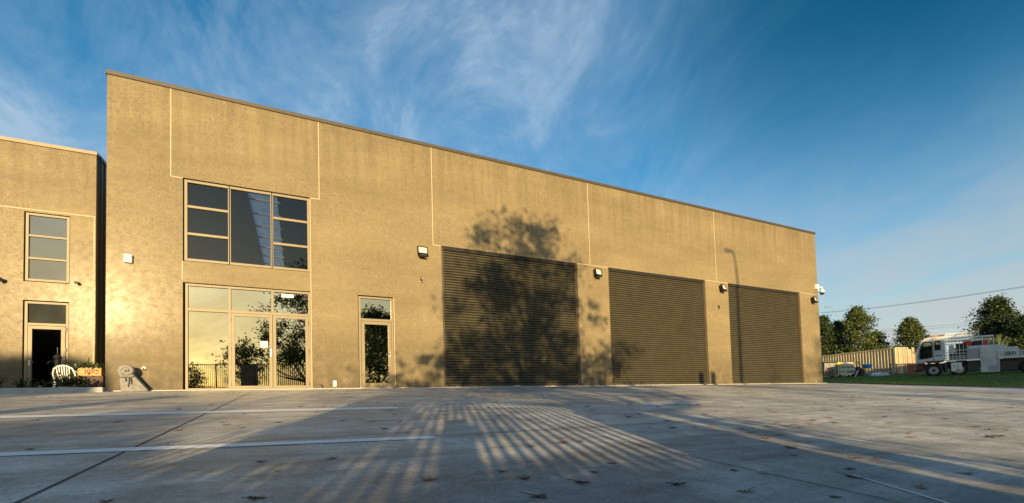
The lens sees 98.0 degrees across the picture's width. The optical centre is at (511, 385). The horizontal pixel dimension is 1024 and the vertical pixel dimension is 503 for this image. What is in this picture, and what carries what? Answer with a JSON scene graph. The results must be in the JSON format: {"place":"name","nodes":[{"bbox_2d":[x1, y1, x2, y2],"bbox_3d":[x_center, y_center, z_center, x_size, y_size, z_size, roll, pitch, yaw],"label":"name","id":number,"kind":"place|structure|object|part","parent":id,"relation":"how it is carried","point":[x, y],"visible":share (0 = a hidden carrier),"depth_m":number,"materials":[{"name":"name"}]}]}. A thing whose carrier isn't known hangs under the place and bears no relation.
{"place":"outdoors","nodes":[
{"label":"outdoors","id":0,"kind":"place"},
{"bbox_2d":[0,383,1023,502],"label":"car park","id":1,"kind":"structure","parent":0,"point":[467,464],"depth_m":3.49,"materials":[{"name":"concrete"}]},
{"bbox_2d":[14,395,243,502],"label":"slab joint","id":2,"kind":"object","parent":1,"relation":"on","point":[102,461],"visible":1,"depth_m":2.61,"materials":[{"name":"grey concrete"}]},
{"bbox_2d":[117,364,149,391],"bbox_3d":[-9.879,-0.192,11.629,0.633,0.710,0.259,-1,-2,-26],"label":"stone sculpture","id":3,"kind":"object","parent":1,"relation":"on","point":[130,380],"visible":0.94,"depth_m":11.52,"materials":[{"name":"stone"}]},
{"bbox_2d":[0,407,397,417],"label":"parking line","id":4,"kind":"object","parent":1,"relation":"on","point":[197,412],"visible":1,"depth_m":5.97,"materials":[{"name":"paint"}]},
{"bbox_2d":[0,436,434,455],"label":"parking line","id":5,"kind":"object","parent":1,"relation":"on","point":[188,446],"visible":1,"depth_m":3.34,"materials":[{"name":"paint"}]},
{"bbox_2d":[242,495,265,498],"bbox_3d":[-1.163,0.503,2.008,0.080,0.016,0.107,-1,-3,34],"label":"fallen leaf","id":6,"kind":"object","parent":1,"relation":"on","point":[254,497],"visible":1,"depth_m":2.01,"materials":[{"name":"brown plant"}]},
{"bbox_2d":[422,477,437,481],"bbox_3d":[-0.446,0.498,2.364,0.088,0.011,0.102,-3,-3,31],"label":"fallen leaf","id":7,"kind":"object","parent":1,"relation":"on","point":[428,479],"visible":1,"depth_m":2.36,"materials":[{"name":"brown plant"}]},
{"bbox_2d":[148,384,825,393],"bbox_3d":[4.537,0.058,16.850,31.000,0.003,0.035,-1,-2,-26],"label":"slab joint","id":8,"kind":"object","parent":1,"relation":"on","point":[449,389],"visible":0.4,"depth_m":12.80,"materials":[{"name":"grey concrete"}]},
{"bbox_2d":[521,492,546,497],"bbox_3d":[0.112,0.507,2.064,0.143,0.020,0.072,5,4,-2],"label":"fallen leaf","id":9,"kind":"object","parent":1,"relation":"on","point":[535,495],"visible":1,"depth_m":2.06,"materials":[{"name":"brown plant"}]},
{"bbox_2d":[137,405,947,453],"bbox_3d":[2.668,0.413,5.554,11.750,0.001,0.007,-1,-2,-26],"label":"slab joint","id":10,"kind":"object","parent":1,"relation":"on","point":[508,431],"visible":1,"depth_m":4.34,"materials":[{"name":"grey concrete"}]},
{"bbox_2d":[405,393,902,502],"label":"slab joint","id":11,"kind":"object","parent":1,"relation":"on","point":[710,460],"visible":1,"depth_m":2.79,"materials":[{"name":"grey concrete"}]},
{"bbox_2d":[855,475,948,502],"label":"parking line","id":12,"kind":"object","parent":1,"relation":"on","point":[906,490],"visible":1,"depth_m":2.18,"materials":[{"name":"paint"}]},
{"bbox_2d":[913,484,928,487],"bbox_3d":[2.070,0.513,2.260,0.074,0.014,0.088,-2,-2,12],"label":"fallen leaf","id":13,"kind":"object","parent":1,"relation":"on","point":[921,486],"visible":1,"depth_m":2.27,"materials":[{"name":"brown plant"}]},
{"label":"planting bed","id":14,"kind":"structure","parent":1,"relation":"on","visible":0},
{"bbox_2d":[9,375,41,387],"bbox_3d":[-13.863,-0.050,12.562,0.908,0.671,0.758,-1,-2,-12],"label":"strap plant","id":15,"kind":"object","parent":14,"relation":"on","point":[21,380],"visible":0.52,"depth_m":12.56,"materials":[{"name":"green plant"}]},
{"bbox_2d":[16,378,50,387],"bbox_3d":[-13.563,0.040,12.606,0.949,0.496,0.970,0,-3,-43],"label":"shrub","id":16,"kind":"object","parent":14,"relation":"on","point":[26,386],"visible":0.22,"depth_m":12.55,"materials":[{"name":"green plant"}]},
{"bbox_2d":[46,347,67,387],"bbox_3d":[-13.593,-0.421,13.312,0.356,1.450,0.339,-2,-2,10],"label":"hand pump","id":17,"kind":"object","parent":14,"relation":"on","point":[57,357],"visible":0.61,"depth_m":13.28,"materials":[{"name":"metal"}]},
{"bbox_2d":[52,365,77,386],"bbox_3d":[-13.188,-0.151,13.269,0.624,0.889,0.608,-1,-2,-14],"label":"garden chair","id":18,"kind":"object","parent":14,"relation":"on","point":[59,366],"visible":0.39,"depth_m":13.03,"materials":[{"name":"white plastic"}]},
{"bbox_2d":[38,372,95,387],"bbox_3d":[-12.411,-0.089,12.428,1.114,0.590,1.027,-1,-2,-26],"label":"plant bowl","id":19,"kind":"object","parent":14,"relation":"on","point":[67,381],"visible":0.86,"depth_m":12.42,"materials":[{"name":"green plant"}]},
{"bbox_2d":[0,0,1023,362],"label":"sky","id":20,"kind":"structure","parent":0,"point":[891,132],"materials":[{"name":"blue"}]},
{"bbox_2d":[823,368,1023,387],"bbox_3d":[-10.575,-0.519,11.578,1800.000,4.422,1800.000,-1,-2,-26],"label":"ground","id":21,"kind":"structure","parent":0,"point":[947,372],"depth_m":27.71,"materials":[{"name":"green plant"}]},
{"bbox_2d":[0,387,103,392],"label":"kerb","id":22,"kind":"structure","parent":21,"relation":"on","point":[53,390],"depth_m":10.75,"materials":[{"name":"concrete"}]},
{"bbox_2d":[76,376,104,390],"bbox_3d":[-12.689,0.001,13.452,0.680,0.565,0.450,-1,-2,-26],"label":"timber stand","id":23,"kind":"object","parent":22,"relation":"on","point":[97,380],"visible":0.32,"depth_m":13.33,"materials":[{"name":"brown wood"}]},
{"bbox_2d":[62,360,104,375],"bbox_3d":[-12.770,-0.531,13.436,1.337,0.492,0.678,-1,-2,-26],"label":"planter box","id":24,"kind":"object","parent":23,"relation":"on","point":[84,369],"visible":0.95,"depth_m":13.32,"materials":[{"name":"brown wood"}]},
{"bbox_2d":[0,136,106,387],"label":"neighbour building","id":25,"kind":"structure","parent":21,"relation":"on","point":[52,223],"depth_m":14.24,"materials":[{"name":"concrete"}]},
{"bbox_2d":[25,212,69,283],"bbox_3d":[-14.841,-4.383,14.261,1.040,2.170,0.090,-1,-2,-26],"label":"window","id":26,"kind":"structure","parent":25,"relation":"in","point":[47,251],"depth_m":14.24,"materials":[{"name":"grey metal"}]},
{"bbox_2d":[104,69,822,391],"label":"warehouse","id":27,"kind":"structure","parent":21,"relation":"on","point":[510,290],"depth_m":15.47,"materials":[{"name":"concrete"}]},
{"bbox_2d":[122,254,132,262],"bbox_3d":[-10.221,-3.382,11.850,0.210,0.220,0.083,-1,-2,-26],"label":"alarm box","id":28,"kind":"object","parent":27,"relation":"attached to","point":[127,258],"visible":1,"depth_m":11.82,"materials":[{"name":"white plastic"}]},
{"bbox_2d":[184,179,309,271],"bbox_3d":[-7.766,-4.668,13.225,3.205,2.315,0.092,-1,-2,-26],"label":"window","id":29,"kind":"structure","parent":27,"relation":"in","point":[186,206],"depth_m":12.99,"materials":[{"name":"brown metal"}]},
{"bbox_2d":[417,246,427,257],"bbox_3d":[-3.062,-4.589,15.235,0.371,0.354,0.280,-1,-2,-26],"label":"floodlight","id":30,"kind":"object","parent":27,"relation":"attached to","point":[422,251],"visible":1,"depth_m":15.20,"materials":[{"name":"black paint"}]},
{"bbox_2d":[441,246,579,386],"bbox_3d":[0.107,-2.450,16.911,5.706,5.000,0.140,-1,-2,-26],"label":"roller door","id":31,"kind":"structure","parent":27,"relation":"in","point":[509,320],"depth_m":16.79,"materials":[{"name":"brown metal"}]},
{"bbox_2d":[594,268,602,277],"bbox_3d":[3.563,-4.655,18.414,0.377,0.354,0.281,-1,-2,-26],"label":"floodlight","id":32,"kind":"object","parent":27,"relation":"attached to","point":[597,273],"visible":1,"depth_m":18.36,"materials":[{"name":"black paint"}]},
{"bbox_2d":[608,268,708,384],"bbox_3d":[6.675,-2.515,20.063,5.736,5.000,0.140,-1,-2,-26],"label":"roller door","id":33,"kind":"structure","parent":27,"relation":"in","point":[658,322],"depth_m":19.97,"materials":[{"name":"brown metal"}]},
{"bbox_2d":[720,284,727,291],"bbox_3d":[10.277,-4.742,21.642,0.378,0.354,0.289,-1,-2,-26],"label":"floodlight","id":34,"kind":"object","parent":27,"relation":"attached to","point":[723,288],"visible":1,"depth_m":21.58,"materials":[{"name":"black paint"}]},
{"bbox_2d":[728,284,802,383],"bbox_3d":[13.251,-2.581,23.219,5.686,5.000,0.140,-1,-2,-26],"label":"roller door","id":35,"kind":"structure","parent":27,"relation":"in","point":[765,335],"depth_m":23.16,"materials":[{"name":"brown metal"}]},
{"bbox_2d":[811,296,818,302],"bbox_3d":[16.859,-4.777,24.799,0.378,0.354,0.289,-1,-2,-26],"label":"floodlight","id":36,"kind":"object","parent":27,"relation":"attached to","point":[814,299],"visible":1,"depth_m":24.73,"materials":[{"name":"black paint"}]},
{"bbox_2d":[814,284,824,294],"bbox_3d":[17.430,-5.455,25.373,1.000,0.530,0.400,-1,-2,-26],"label":"dome camera","id":37,"kind":"object","parent":27,"relation":"attached to","point":[822,291],"visible":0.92,"depth_m":25.41,"materials":[{"name":"white plastic"}]},
{"bbox_2d":[822,369,835,375],"bbox_3d":[27.422,-1.122,38.572,1.100,0.620,0.160,-2,-2,0],"label":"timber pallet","id":38,"kind":"object","parent":21,"relation":"on","point":[832,371],"visible":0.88,"depth_m":38.51,"materials":[{"name":"brown wood"}]},
{"bbox_2d":[819,314,845,355],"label":"broadleaf tree","id":39,"kind":"object","parent":21,"relation":"on","point":[826,327],"visible":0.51,"depth_m":59.38,"materials":[{"name":"green plant"}]},
{"bbox_2d":[822,360,854,377],"bbox_3d":[28.498,-1.406,39.605,2.700,1.537,1.750,-2,-2,0],"label":"waste skip","id":40,"kind":"object","parent":21,"relation":"on","point":[844,368],"visible":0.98,"depth_m":38.77,"materials":[{"name":"grey paint"}]},
{"bbox_2d":[821,320,860,354],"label":"broadleaf tree","id":41,"kind":"object","parent":21,"relation":"on","point":[838,324],"visible":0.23,"depth_m":61.73,"materials":[{"name":"green plant"}]},
{"bbox_2d":[851,362,864,376],"bbox_3d":[30.395,-1.391,39.118,1.340,1.393,0.987,-2,-2,0],"label":"junk pile","id":42,"kind":"object","parent":21,"relation":"on","point":[861,372],"visible":0.72,"depth_m":38.77,"materials":[{"name":"metal"}]},
{"bbox_2d":[861,364,872,367],"bbox_3d":[31.116,-1.701,39.031,0.889,0.360,0.847,-2,-2,0],"label":"blue tub","id":43,"kind":"object","parent":42,"relation":"on","point":[866,365],"visible":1,"depth_m":38.79,"materials":[{"name":"plastic"}]},
{"bbox_2d":[831,305,887,353],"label":"broadleaf tree","id":44,"kind":"object","parent":21,"relation":"on","point":[857,321],"visible":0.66,"depth_m":57.57,"materials":[{"name":"green plant"}]},
{"bbox_2d":[821,347,914,374],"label":"shipping container","id":45,"kind":"object","parent":21,"relation":"on","point":[884,358],"visible":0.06,"depth_m":42.26,"materials":[{"name":"beige painted corrugated steel"},{"name":"bare metal"}]},
{"bbox_2d":[896,347,914,372],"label":"door leaf","id":46,"kind":"structure","parent":45,"relation":"in","point":[908,359],"depth_m":41.30,"materials":[{"name":"paint"}]},
{"bbox_2d":[870,372,881,375],"bbox_3d":[30.237,-0.936,37.011,0.778,0.302,0.720,-3,-3,35],"label":"tarpaulin","id":47,"kind":"object","parent":21,"relation":"on","point":[875,374],"visible":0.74,"depth_m":36.82,"materials":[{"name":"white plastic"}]},
{"bbox_2d":[868,372,889,376],"bbox_3d":[31.022,-0.964,37.523,1.811,0.429,1.146,-2,-2,0],"label":"tarpaulin","id":48,"kind":"object","parent":21,"relation":"on","point":[885,374],"visible":0.27,"depth_m":37.10,"materials":[{"name":"white plastic"}]},
{"bbox_2d":[871,329,892,348],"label":"broadleaf tree","id":49,"kind":"object","parent":21,"relation":"on","point":[883,342],"visible":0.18,"depth_m":59.59,"materials":[{"name":"green plant"}]},
{"bbox_2d":[878,363,917,374],"bbox_3d":[32.620,-1.247,37.772,2.350,1.096,1.500,-2,-2,0],"label":"trailer frame","id":50,"kind":"object","parent":21,"relation":"on","point":[910,368],"visible":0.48,"depth_m":37.08,"materials":[{"name":"orange metal"}]},
{"bbox_2d":[881,316,930,351],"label":"broadleaf tree","id":51,"kind":"object","parent":21,"relation":"on","point":[910,330],"visible":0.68,"depth_m":55.65,"materials":[{"name":"green plant"}]},
{"bbox_2d":[827,382,1023,387],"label":"lot kerb","id":52,"kind":"structure","parent":21,"relation":"on","point":[931,385],"depth_m":21.33,"materials":[{"name":"grey concrete"}]},
{"bbox_2d":[908,331,1023,376],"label":"truck","id":53,"kind":"object","parent":21,"relation":"on","point":[982,354],"visible":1,"depth_m":29.68,"materials":[{"name":"white paint"}]},
{"bbox_3d":[30.384,-2.119,29.277,0.466,0.660,0.050,-3,-2,40],"label":"locker door","id":54,"kind":"part","parent":53,"relation":"part of","materials":[{"name":"white metal"}]},
{"bbox_2d":[957,293,1022,358],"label":"broadleaf tree","id":55,"kind":"object","parent":21,"relation":"on","point":[996,311],"visible":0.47,"depth_m":49.84,"materials":[{"name":"green plant"}]},
{"bbox_2d":[988,314,1023,358],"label":"broadleaf tree","id":56,"kind":"object","parent":21,"relation":"on","point":[1015,327],"visible":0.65,"depth_m":47.12,"materials":[{"name":"green plant"}]},
{"bbox_2d":[827,287,1021,312],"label":"power line","id":57,"kind":"object","parent":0,"point":[934,300],"visible":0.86,"depth_m":69.72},
{"bbox_2d":[988,334,1014,358],"bbox_3d":[43.585,-3.110,40.076,3.221,3.022,2.668,-1,-2,-26],"label":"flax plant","id":58,"kind":"object","parent":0,"point":[999,340],"visible":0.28,"depth_m":39.79,"materials":[{"name":"green plant"}]}
]}

